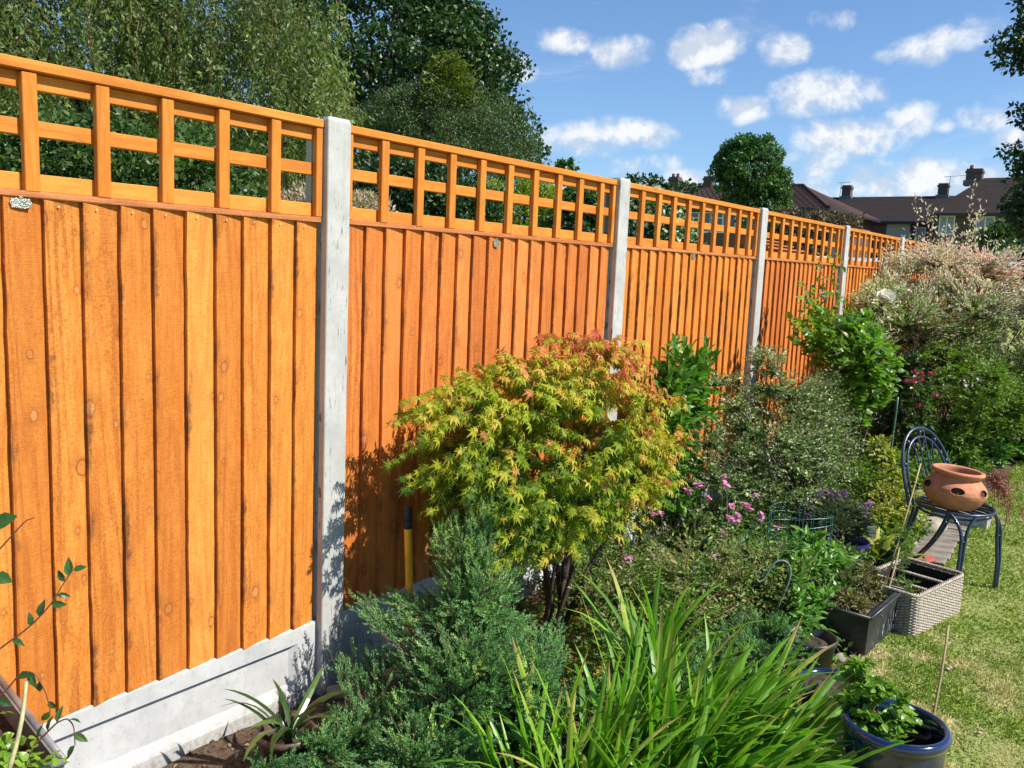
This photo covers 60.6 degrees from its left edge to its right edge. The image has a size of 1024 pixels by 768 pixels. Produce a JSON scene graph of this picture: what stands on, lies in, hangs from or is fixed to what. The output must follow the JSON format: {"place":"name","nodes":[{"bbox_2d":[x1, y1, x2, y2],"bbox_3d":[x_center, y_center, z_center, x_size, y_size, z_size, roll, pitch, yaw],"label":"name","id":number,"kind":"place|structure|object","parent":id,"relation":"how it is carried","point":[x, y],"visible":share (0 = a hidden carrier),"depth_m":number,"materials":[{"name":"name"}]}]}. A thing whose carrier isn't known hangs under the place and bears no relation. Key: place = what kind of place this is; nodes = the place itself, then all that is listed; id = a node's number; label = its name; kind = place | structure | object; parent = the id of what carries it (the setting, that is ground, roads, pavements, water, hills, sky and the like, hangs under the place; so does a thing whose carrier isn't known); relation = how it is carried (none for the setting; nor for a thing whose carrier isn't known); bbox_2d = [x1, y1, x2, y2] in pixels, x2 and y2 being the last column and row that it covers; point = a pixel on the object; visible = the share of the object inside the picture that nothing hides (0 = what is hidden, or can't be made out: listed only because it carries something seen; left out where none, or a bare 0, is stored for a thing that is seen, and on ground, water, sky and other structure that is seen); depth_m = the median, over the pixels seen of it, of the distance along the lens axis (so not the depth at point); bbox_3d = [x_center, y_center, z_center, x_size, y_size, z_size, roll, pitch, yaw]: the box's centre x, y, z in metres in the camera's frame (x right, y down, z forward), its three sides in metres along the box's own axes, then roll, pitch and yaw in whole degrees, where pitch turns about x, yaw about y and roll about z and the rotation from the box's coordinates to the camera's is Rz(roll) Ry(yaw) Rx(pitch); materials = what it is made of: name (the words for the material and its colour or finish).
{"place":"outdoors","nodes":[
{"label":"outdoors","id":0,"kind":"place"},
{"bbox_2d":[5,0,1023,219],"label":"sky","id":1,"kind":"structure","parent":0,"point":[883,98],"materials":[{"name":"blue"}]},
{"bbox_2d":[162,402,1022,767],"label":"soil bed","id":2,"kind":"object","parent":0,"point":[226,752],"visible":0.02,"depth_m":3.01,"materials":[{"name":"brown soil"}]},
{"bbox_2d":[0,674,66,767],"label":"metal planter","id":3,"kind":"object","parent":2,"relation":"on","point":[9,722],"visible":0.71,"depth_m":1.98,"materials":[{"name":"metal"}]},
{"bbox_2d":[7,681,27,767],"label":"bamboo cane","id":4,"kind":"object","parent":3,"relation":"in","point":[19,731],"visible":1,"depth_m":1.28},
{"bbox_2d":[0,711,69,767],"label":"potted shrub","id":5,"kind":"object","parent":3,"relation":"in","point":[30,759],"visible":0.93,"depth_m":1.80,"materials":[{"name":"green plant"}]},
{"bbox_2d":[0,512,87,759],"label":"leafy shoot","id":6,"kind":"object","parent":2,"relation":"on","point":[6,518],"visible":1,"depth_m":1.42,"materials":[{"name":"green plant"}]},
{"bbox_2d":[258,716,315,767],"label":"plant pot","id":7,"kind":"object","parent":2,"relation":"on","point":[281,747],"visible":0.5,"depth_m":2.64,"materials":[{"name":"brown ceramic"}]},
{"bbox_2d":[217,665,360,760],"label":"lily plant","id":8,"kind":"object","parent":7,"relation":"in","point":[303,712],"visible":0.99,"depth_m":2.67,"materials":[{"name":"green plant"}]},
{"bbox_2d":[398,505,416,681],"bbox_3d":[-0.369,0.786,3.291,0.034,0.694,0.140,8,10,36],"label":"garden tool","id":9,"kind":"object","parent":2,"relation":"on","point":[407,518],"visible":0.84,"depth_m":3.23,"materials":[{"name":"yellow paint"}]},
{"bbox_2d":[246,482,579,767],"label":"juniper","id":10,"kind":"object","parent":2,"relation":"on","point":[469,627],"visible":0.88,"depth_m":2.81,"materials":[{"name":"green plant"}]},
{"bbox_2d":[379,328,696,637],"bbox_3d":[0.169,0.459,3.465,0.802,1.348,1.460,8,10,36],"label":"japanese maple","id":11,"kind":"object","parent":2,"relation":"on","point":[590,497],"visible":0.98,"depth_m":3.22,"materials":[{"name":"yellow plant"}]},
{"bbox_2d":[397,586,717,736],"bbox_3d":[0.331,1.096,3.545,1.177,0.116,1.858,8,10,36],"label":"fallen leaf drift","id":12,"kind":"object","parent":2,"relation":"on","point":[568,640],"visible":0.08,"depth_m":3.50,"materials":[{"name":"brown plant"}]},
{"bbox_2d":[427,631,691,767],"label":"crocosmia","id":13,"kind":"object","parent":2,"relation":"on","point":[544,753],"visible":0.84,"depth_m":2.65,"materials":[{"name":"green plant"}]},
{"bbox_2d":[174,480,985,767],"bbox_3d":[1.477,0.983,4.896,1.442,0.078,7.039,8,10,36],"label":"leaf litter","id":14,"kind":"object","parent":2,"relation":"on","point":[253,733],"visible":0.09,"depth_m":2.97,"materials":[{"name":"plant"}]},
{"bbox_2d":[513,483,724,614],"bbox_3d":[0.585,0.767,4.454,0.957,0.507,1.611,5,8,16],"label":"straggly plant","id":15,"kind":"object","parent":2,"relation":"on","point":[636,534],"visible":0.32,"depth_m":4.23,"materials":[{"name":"green plant"}]},
{"bbox_2d":[563,562,730,684],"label":"straggly plant","id":16,"kind":"object","parent":2,"relation":"on","point":[601,640],"visible":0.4,"depth_m":3.48,"materials":[{"name":"green plant"}]},
{"bbox_2d":[565,554,773,706],"bbox_3d":[0.529,0.908,3.075,0.706,0.588,0.681,8,10,36],"label":"crocosmia","id":17,"kind":"object","parent":2,"relation":"on","point":[669,629],"visible":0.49,"depth_m":3.10,"materials":[{"name":"green plant"}]},
{"bbox_2d":[628,332,728,554],"bbox_3d":[0.880,0.363,4.676,0.470,1.271,0.874,8,10,36],"label":"laurel shrub","id":18,"kind":"object","parent":2,"relation":"on","point":[686,376],"visible":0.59,"depth_m":4.62,"materials":[{"name":"green plant"}]},
{"bbox_2d":[549,601,821,745],"bbox_3d":[0.661,1.041,3.192,1.216,0.337,0.553,-4,10,-40],"label":"juniper","id":19,"kind":"object","parent":2,"relation":"on","point":[772,634],"visible":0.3,"depth_m":3.31,"materials":[{"name":"green plant"}]},
{"bbox_2d":[559,518,832,651],"bbox_3d":[0.828,0.853,3.801,1.347,0.537,0.732,-3,9,-35],"label":"shrub","id":20,"kind":"object","parent":2,"relation":"on","point":[739,576],"visible":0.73,"depth_m":3.71,"materials":[{"name":"green plant"}]},
{"bbox_2d":[495,608,914,767],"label":"crocosmia","id":21,"kind":"object","parent":2,"relation":"on","point":[729,725],"visible":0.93,"depth_m":2.67,"materials":[{"name":"green plant"}]},
{"bbox_2d":[621,474,805,609],"bbox_3d":[1.007,0.754,4.221,0.786,0.626,1.675,8,10,36],"label":"columbine","id":22,"kind":"object","parent":2,"relation":"on","point":[736,520],"visible":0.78,"depth_m":4.12,"materials":[{"name":"pink plant"}]},
{"bbox_2d":[520,522,930,718],"bbox_3d":[1.183,0.992,4.366,1.313,0.176,2.253,8,10,36],"label":"ground cover","id":23,"kind":"object","parent":2,"relation":"on","point":[540,607],"visible":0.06,"depth_m":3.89,"materials":[{"name":"green plant"}]},
{"bbox_2d":[605,506,886,625],"bbox_3d":[1.174,0.884,4.329,1.057,0.368,1.456,8,10,36],"label":"ground cover plant","id":24,"kind":"object","parent":2,"relation":"on","point":[853,558],"visible":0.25,"depth_m":4.40,"materials":[{"name":"green plant"}]},
{"bbox_2d":[662,341,882,541],"bbox_3d":[1.593,0.372,5.138,0.901,1.204,2.187,8,10,36],"label":"variegated shrub","id":25,"kind":"object","parent":2,"relation":"on","point":[797,448],"visible":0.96,"depth_m":4.94,"materials":[{"name":"green plant"}]},
{"bbox_2d":[772,529,812,574],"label":"leafy perennial","id":26,"kind":"object","parent":2,"relation":"on","point":[796,542],"visible":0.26,"depth_m":4.49,"materials":[{"name":"green plant"}]},
{"bbox_2d":[705,427,891,545],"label":"straggly plant","id":27,"kind":"object","parent":2,"relation":"on","point":[863,475],"visible":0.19,"depth_m":5.82,"materials":[{"name":"green plant"}]},
{"bbox_2d":[766,502,833,566],"bbox_3d":[1.469,0.847,4.499,0.318,0.405,0.318,8,10,36],"label":"wire cylinder","id":28,"kind":"object","parent":2,"relation":"on","point":[787,519],"visible":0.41,"depth_m":4.48,"materials":[{"name":"green metal"}]},
{"bbox_2d":[781,624,837,682],"bbox_3d":[1.158,1.076,3.434,0.212,0.190,0.212,8,10,36],"label":"plant pot","id":29,"kind":"object","parent":2,"relation":"on","point":[822,638],"visible":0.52,"depth_m":3.38,"materials":[{"name":"black plastic"}]},
{"bbox_2d":[770,524,861,645],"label":"leafy perennial","id":30,"kind":"object","parent":2,"relation":"on","point":[818,593],"visible":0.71,"depth_m":3.91,"materials":[{"name":"green plant"}]},
{"bbox_2d":[785,253,909,497],"bbox_3d":[2.262,-0.007,5.998,0.798,1.768,0.977,6,9,27],"label":"rose bush","id":31,"kind":"object","parent":2,"relation":"on","point":[856,340],"visible":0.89,"depth_m":5.77,"materials":[{"name":"green plant"}]},
{"bbox_2d":[825,533,870,567],"bbox_3d":[1.836,0.937,4.821,0.242,0.172,0.242,8,10,36],"label":"purple pot","id":32,"kind":"object","parent":2,"relation":"on","point":[865,544],"visible":0.19,"depth_m":4.79,"materials":[{"name":"ceramic"}]},
{"bbox_2d":[798,488,879,544],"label":"lavender","id":33,"kind":"object","parent":32,"relation":"in","point":[841,524],"visible":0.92,"depth_m":4.79,"materials":[{"name":"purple plant"}]},
{"bbox_2d":[806,574,905,656],"bbox_3d":[1.524,1.025,3.904,0.296,0.192,0.484,9,10,39],"label":"plant trough","id":34,"kind":"object","parent":2,"relation":"on","point":[865,634],"visible":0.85,"depth_m":3.72,"materials":[{"name":"black plastic"}]},
{"bbox_2d":[821,558,891,621],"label":"withered plant","id":35,"kind":"object","parent":34,"relation":"in","point":[855,601],"visible":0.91,"depth_m":3.90,"materials":[{"name":"brown plant"}]},
{"bbox_2d":[717,434,1001,554],"bbox_3d":[3.058,0.686,7.005,1.227,0.253,4.382,8,10,36],"label":"ground cover","id":36,"kind":"object","parent":2,"relation":"on","point":[975,466],"visible":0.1,"depth_m":5.53,"materials":[{"name":"green plant"}]},
{"bbox_2d":[862,433,900,502],"bbox_3d":[2.563,0.610,6.121,0.261,0.542,0.342,8,10,36],"label":"euonymus","id":37,"kind":"object","parent":2,"relation":"on","point":[887,456],"visible":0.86,"depth_m":6.05,"materials":[{"name":"yellow plant"}]},
{"bbox_2d":[861,527,925,565],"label":"hosta","id":38,"kind":"object","parent":2,"relation":"on","point":[878,548],"visible":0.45,"depth_m":4.96,"materials":[{"name":"yellow plant"}]},
{"bbox_2d":[854,461,935,535],"bbox_3d":[2.518,0.742,5.770,0.499,0.374,1.077,5,8,22],"label":"euonymus","id":39,"kind":"object","parent":2,"relation":"on","point":[890,493],"visible":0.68,"depth_m":5.73,"materials":[{"name":"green plant"}]},
{"bbox_2d":[861,347,940,473],"bbox_3d":[3.156,0.393,7.097,0.760,1.386,0.761,8,10,36],"label":"dark conifer","id":40,"kind":"object","parent":2,"relation":"on","point":[911,360],"visible":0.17,"depth_m":6.97,"materials":[{"name":"green plant"}]},
{"bbox_2d":[894,368,947,485],"bbox_3d":[3.036,0.355,6.568,0.329,0.965,0.472,8,10,36],"label":"honeysuckle","id":41,"kind":"object","parent":2,"relation":"on","point":[911,419],"visible":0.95,"depth_m":6.51,"materials":[{"name":"green plant"}]},
{"bbox_2d":[857,426,989,501],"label":"leafy shrub","id":42,"kind":"object","parent":2,"relation":"on","point":[964,458],"visible":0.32,"depth_m":6.75,"materials":[{"name":"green plant"}]},
{"bbox_2d":[835,344,1023,467],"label":"straggly plant","id":43,"kind":"object","parent":2,"relation":"on","point":[876,432],"visible":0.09,"depth_m":7.03,"materials":[{"name":"green plant"}]},
{"bbox_2d":[897,325,965,431],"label":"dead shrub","id":44,"kind":"object","parent":2,"relation":"on","point":[910,340],"visible":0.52,"depth_m":7.30,"materials":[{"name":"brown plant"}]},
{"bbox_2d":[846,179,1023,450],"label":"dappled willow","id":45,"kind":"object","parent":2,"relation":"on","point":[908,309],"visible":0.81,"depth_m":7.82,"materials":[{"name":"beige plant"}]},
{"bbox_2d":[872,426,1002,588],"bbox_3d":[2.287,0.659,4.667,0.427,0.814,0.540,-2,9,-29],"label":"garden chair","id":46,"kind":"object","parent":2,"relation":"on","point":[952,514],"visible":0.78,"depth_m":4.61,"materials":[{"name":"blue metal"}]},
{"bbox_2d":[922,463,987,510],"bbox_3d":[2.301,0.539,4.550,0.311,0.200,0.316,13,10,36],"label":"strawberry pot","id":47,"kind":"object","parent":46,"relation":"on","point":[954,487],"visible":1,"depth_m":4.45,"materials":[{"name":"ceramic"}]},
{"bbox_2d":[983,467,1023,535],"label":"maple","id":48,"kind":"object","parent":47,"relation":"in","point":[996,479],"visible":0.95,"depth_m":4.52,"materials":[{"name":"red plant"}]},
{"bbox_2d":[907,339,1023,466],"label":"spirea shrub","id":49,"kind":"object","parent":2,"relation":"on","point":[976,401],"visible":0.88,"depth_m":6.94,"materials":[{"name":"green plant"}]},
{"bbox_2d":[948,399,1023,466],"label":"leafy shrub","id":50,"kind":"object","parent":2,"relation":"on","point":[1014,449],"visible":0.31,"depth_m":7.75,"materials":[{"name":"green plant"}]},
{"bbox_2d":[645,173,880,257],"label":"brick house","id":51,"kind":"structure","parent":0,"point":[807,198],"depth_m":49.18,"materials":[{"name":"red tile"}]},
{"bbox_2d":[732,238,811,255],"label":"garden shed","id":52,"kind":"structure","parent":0,"point":[775,247],"depth_m":15.30,"materials":[{"name":"orange wood"}]},
{"bbox_2d":[767,205,864,255],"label":"garden shrub","id":53,"kind":"object","parent":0,"point":[853,221],"visible":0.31,"depth_m":21.69,"materials":[{"name":"green plant"}]},
{"bbox_2d":[831,175,965,263],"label":"terraced house","id":54,"kind":"structure","parent":0,"point":[895,215],"depth_m":57.38,"materials":[{"name":"brown tile"}]},
{"bbox_2d":[809,455,1023,767],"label":"lawn","id":55,"kind":"structure","parent":0,"point":[991,743],"depth_m":3.73,"materials":[{"name":"green plant"}]},
{"bbox_2d":[796,667,853,747],"bbox_3d":[1.091,1.123,3.009,0.236,0.205,0.236,8,10,36],"label":"glazed pot","id":56,"kind":"object","parent":55,"relation":"on","point":[809,680],"visible":0.22,"depth_m":3.00,"materials":[{"name":"ceramic"}]},
{"bbox_2d":[840,698,952,767],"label":"glazed pot","id":57,"kind":"object","parent":55,"relation":"on","point":[929,745],"visible":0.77,"depth_m":2.49,"materials":[{"name":"ceramic"}]},
{"bbox_2d":[828,655,922,743],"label":"potted shrub","id":58,"kind":"object","parent":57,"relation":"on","point":[871,688],"visible":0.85,"depth_m":2.60,"materials":[{"name":"green plant"}]},
{"bbox_2d":[932,625,949,714],"bbox_3d":[1.316,0.929,2.701,0.013,0.334,0.178,8,9,35],"label":"bamboo cane","id":59,"kind":"object","parent":57,"relation":"in","point":[941,673],"visible":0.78,"depth_m":2.71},
{"bbox_2d":[858,557,963,635],"bbox_3d":[1.888,1.001,4.173,0.532,0.198,0.312,-4,10,-41],"label":"wicker basket","id":60,"kind":"object","parent":55,"relation":"on","point":[935,599],"visible":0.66,"depth_m":4.07,"materials":[{"name":"wicker"}]},
{"bbox_2d":[888,518,919,593],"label":"withered plant","id":61,"kind":"object","parent":60,"relation":"in","point":[905,535],"visible":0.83,"depth_m":4.11,"materials":[{"name":"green plant"}]},
{"bbox_2d":[928,165,1023,316],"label":"terraced house","id":62,"kind":"structure","parent":0,"point":[957,209],"depth_m":47.95,"materials":[{"name":"brown tile"}]},
{"bbox_2d":[937,216,955,234],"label":"window","id":63,"kind":"structure","parent":62,"relation":"in","point":[943,220],"depth_m":47.79,"materials":[{"name":"grey glass"}]},
{"bbox_2d":[953,318,1023,400],"bbox_3d":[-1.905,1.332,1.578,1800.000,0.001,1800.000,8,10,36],"label":"ground","id":64,"kind":"structure","parent":0,"point":[1008,340],"depth_m":26.52,"materials":[{"name":"green plant"}]},
{"bbox_2d":[0,103,267,197],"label":"hedge","id":65,"kind":"object","parent":64,"relation":"on","point":[68,159],"visible":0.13,"depth_m":6.04,"materials":[{"name":"green plant"}]},
{"bbox_2d":[42,619,316,767],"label":"gravel board","id":66,"kind":"object","parent":64,"relation":"on","point":[157,723],"visible":0.77,"depth_m":2.77,"materials":[{"name":"concrete"}]},
{"bbox_2d":[0,188,321,724],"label":"fence panel","id":67,"kind":"object","parent":66,"relation":"on","point":[157,407],"visible":0.99,"depth_m":2.55,"materials":[{"name":"brown wood"}]},
{"bbox_2d":[0,53,323,216],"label":"trellis panel","id":68,"kind":"object","parent":67,"relation":"on","point":[29,79],"visible":1,"depth_m":2.46,"materials":[{"name":"brown wood"}]},
{"bbox_2d":[0,0,375,197],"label":"willow tree","id":69,"kind":"object","parent":64,"relation":"on","point":[159,46],"visible":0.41,"depth_m":13.89,"materials":[{"name":"green plant"}]},
{"bbox_2d":[306,116,350,695],"bbox_3d":[-0.673,0.311,3.138,0.112,2.450,0.102,8,10,36],"label":"concrete post","id":70,"kind":"object","parent":64,"relation":"on","point":[331,351],"visible":0.76,"depth_m":3.06,"materials":[{"name":"grey concrete"}]},
{"bbox_2d":[267,179,398,211],"bbox_3d":[-1.301,-0.354,6.318,0.905,2.170,0.868,8,10,36],"label":"pink willow","id":71,"kind":"object","parent":64,"relation":"on","point":[362,200],"visible":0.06,"depth_m":6.07,"materials":[{"name":"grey plant"}]},
{"bbox_2d":[230,0,551,194],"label":"broadleaf tree","id":72,"kind":"object","parent":64,"relation":"on","point":[430,26],"visible":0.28,"depth_m":27.57,"materials":[{"name":"green plant"}]},
{"bbox_2d":[352,155,504,222],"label":"garden shrub","id":73,"kind":"object","parent":64,"relation":"on","point":[435,205],"visible":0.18,"depth_m":8.70,"materials":[{"name":"green plant"}]},
{"bbox_2d":[350,70,551,206],"bbox_3d":[-1.410,-4.080,20.122,4.919,5.878,4.126,8,10,36],"label":"garden tree","id":74,"kind":"object","parent":64,"relation":"on","point":[396,105],"visible":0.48,"depth_m":19.03,"materials":[{"name":"green plant"}]},
{"bbox_2d":[411,46,491,173],"bbox_3d":[-1.486,-4.202,19.365,1.715,6.298,1.785,8,10,36],"label":"conifer tree","id":75,"kind":"object","parent":64,"relation":"on","point":[450,67],"visible":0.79,"depth_m":18.77,"materials":[{"name":"green plant"}]},
{"bbox_2d":[342,541,594,680],"bbox_3d":[-0.120,0.933,3.998,0.050,0.335,1.832,8,10,36],"label":"gravel board","id":76,"kind":"object","parent":64,"relation":"on","point":[355,627],"visible":0.16,"depth_m":3.43,"materials":[{"name":"concrete"}]},
{"bbox_2d":[343,220,612,610],"bbox_3d":[-0.079,0.061,3.875,0.059,1.436,1.826,8,10,36],"label":"fence panel","id":77,"kind":"object","parent":76,"relation":"on","point":[428,307],"visible":0.5,"depth_m":3.45,"materials":[{"name":"brown wood"}]},
{"bbox_2d":[349,125,616,243],"bbox_3d":[-0.041,-0.806,3.760,0.058,0.322,1.822,8,10,36],"label":"trellis panel","id":78,"kind":"object","parent":77,"relation":"on","point":[385,145],"visible":0.85,"depth_m":3.60,"materials":[{"name":"brown wood"}]},
{"bbox_2d":[503,178,541,225],"bbox_3d":[0.177,-1.887,14.195,1.062,3.230,1.086,8,10,36],"label":"golden conifer","id":79,"kind":"object","parent":64,"relation":"on","point":[519,211],"visible":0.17,"depth_m":13.97,"materials":[{"name":"green plant"}]},
{"bbox_2d":[526,181,554,226],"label":"golden conifer","id":80,"kind":"object","parent":64,"relation":"on","point":[546,191],"visible":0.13,"depth_m":13.94,"materials":[{"name":"green plant"}]},
{"bbox_2d":[552,156,580,193],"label":"garden tree","id":81,"kind":"object","parent":64,"relation":"on","point":[562,163],"visible":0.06,"depth_m":16.89,"materials":[{"name":"green plant"}]},
{"bbox_2d":[537,176,639,230],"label":"garden shrub","id":82,"kind":"object","parent":64,"relation":"on","point":[589,198],"visible":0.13,"depth_m":10.69,"materials":[{"name":"green plant"}]},
{"bbox_2d":[595,178,630,564],"bbox_3d":[0.488,0.154,4.672,0.112,2.450,0.102,8,10,36],"label":"concrete post","id":83,"kind":"object","parent":64,"relation":"on","point":[615,288],"visible":0.37,"depth_m":4.53,"materials":[{"name":"grey concrete"}]},
{"bbox_2d":[624,171,699,209],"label":"garden shrub","id":84,"kind":"object","parent":64,"relation":"on","point":[652,181],"visible":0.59,"depth_m":17.07,"materials":[{"name":"green plant"}]},
{"bbox_2d":[628,184,707,244],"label":"garden shrub","id":85,"kind":"object","parent":64,"relation":"on","point":[650,208],"visible":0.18,"depth_m":9.25,"materials":[{"name":"green plant"}]},
{"bbox_2d":[609,460,738,556],"bbox_3d":[1.041,0.776,5.532,0.050,0.335,1.832,8,10,36],"label":"gravel board","id":86,"kind":"object","parent":64,"relation":"on","point":[706,491],"visible":0.06,"depth_m":5.29,"materials":[{"name":"concrete"}]},
{"bbox_2d":[614,245,755,484],"bbox_3d":[1.082,-0.096,5.410,0.058,1.436,1.824,8,10,36],"label":"fence panel","id":87,"kind":"object","parent":86,"relation":"on","point":[692,296],"visible":0.49,"depth_m":5.32,"materials":[{"name":"brown wood"}]},
{"bbox_2d":[627,183,759,255],"bbox_3d":[1.119,-0.964,5.294,0.058,0.322,1.822,8,10,36],"label":"trellis panel","id":88,"kind":"object","parent":87,"relation":"on","point":[658,196],"visible":0.87,"depth_m":5.17,"materials":[{"name":"brown wood"}]},
{"bbox_2d":[706,131,795,248],"bbox_3d":[9.513,-6.413,35.163,3.354,7.405,3.337,8,10,36],"label":"round tree","id":89,"kind":"object","parent":64,"relation":"on","point":[736,155],"visible":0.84,"depth_m":34.39,"materials":[{"name":"green plant"}]},
{"bbox_2d":[739,207,768,482],"bbox_3d":[1.649,-0.003,6.206,0.112,2.450,0.102,8,10,36],"label":"concrete post","id":90,"kind":"object","parent":64,"relation":"on","point":[755,300],"visible":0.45,"depth_m":6.08,"materials":[{"name":"grey concrete"}]},
{"bbox_2d":[752,450,790,478],"bbox_3d":[2.202,0.619,7.066,0.050,0.335,1.832,8,10,36],"label":"gravel board","id":91,"kind":"object","parent":64,"relation":"on","point":[765,468],"depth_m":6.74,"materials":[{"name":"concrete"}]},
{"bbox_2d":[752,257,840,449],"bbox_3d":[2.243,-0.254,6.944,0.058,1.436,1.824,8,10,36],"label":"fence panel","id":92,"kind":"object","parent":91,"relation":"on","point":[781,289],"visible":0.34,"depth_m":6.67,"materials":[{"name":"brown wood"}]},
{"bbox_2d":[765,211,844,263],"bbox_3d":[2.280,-1.121,6.828,0.058,0.322,1.822,8,10,36],"label":"trellis panel","id":93,"kind":"object","parent":92,"relation":"on","point":[792,222],"visible":0.81,"depth_m":6.77,"materials":[{"name":"brown wood"}]},
{"bbox_2d":[828,225,850,396],"bbox_3d":[2.809,-0.160,7.740,0.112,2.450,0.102,8,10,36],"label":"concrete post","id":94,"kind":"object","parent":64,"relation":"on","point":[841,280],"visible":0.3,"depth_m":7.59,"materials":[{"name":"grey concrete"}]},
{"bbox_2d":[909,510,975,566],"bbox_3d":[2.846,0.946,5.692,0.220,0.071,1.818,8,9,34],"label":"paver edging","id":95,"kind":"object","parent":64,"relation":"on","point":[940,550],"visible":0.27,"depth_m":5.26,"materials":[{"name":"beige concrete"}]},
{"bbox_2d":[917,516,947,533],"bbox_3d":[2.690,0.913,5.618,0.247,0.107,0.188,-3,9,-36],"label":"rockery stone","id":96,"kind":"object","parent":95,"relation":"on","point":[937,521],"visible":0.42,"depth_m":5.54,"materials":[{"name":"beige stone"}]},
{"bbox_2d":[933,507,990,529],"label":"concrete block","id":97,"kind":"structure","parent":95,"relation":"on","point":[984,525],"depth_m":5.71,"materials":[{"name":"grey concrete"}]},
{"bbox_2d":[973,217,1023,342],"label":"garden tree","id":98,"kind":"object","parent":64,"relation":"on","point":[1001,229],"visible":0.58,"depth_m":25.59,"materials":[{"name":"green plant"}]},
{"bbox_2d":[983,0,1023,239],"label":"ash tree","id":99,"kind":"object","parent":64,"relation":"on","point":[1013,208],"visible":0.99,"depth_m":11.00,"materials":[{"name":"green plant"}]},
{"bbox_3d":[3.362,0.462,8.600,0.050,0.335,1.832,8,10,36],"label":"gravel board","id":100,"kind":"object","parent":64,"relation":"on","visible":0},
{"bbox_2d":[836,265,886,395],"bbox_3d":[3.401,-0.411,8.478,0.054,1.436,1.828,8,10,36],"label":"fence panel","id":101,"kind":"object","parent":100,"relation":"on","point":[855,274],"visible":0.08,"depth_m":7.99,"materials":[{"name":"brown wood"}]},
{"bbox_2d":[847,228,900,267],"bbox_3d":[3.441,-1.278,8.362,0.058,0.322,1.822,8,10,36],"label":"trellis panel","id":102,"kind":"object","parent":101,"relation":"on","point":[858,234],"visible":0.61,"depth_m":8.22,"materials":[{"name":"brown wood"}]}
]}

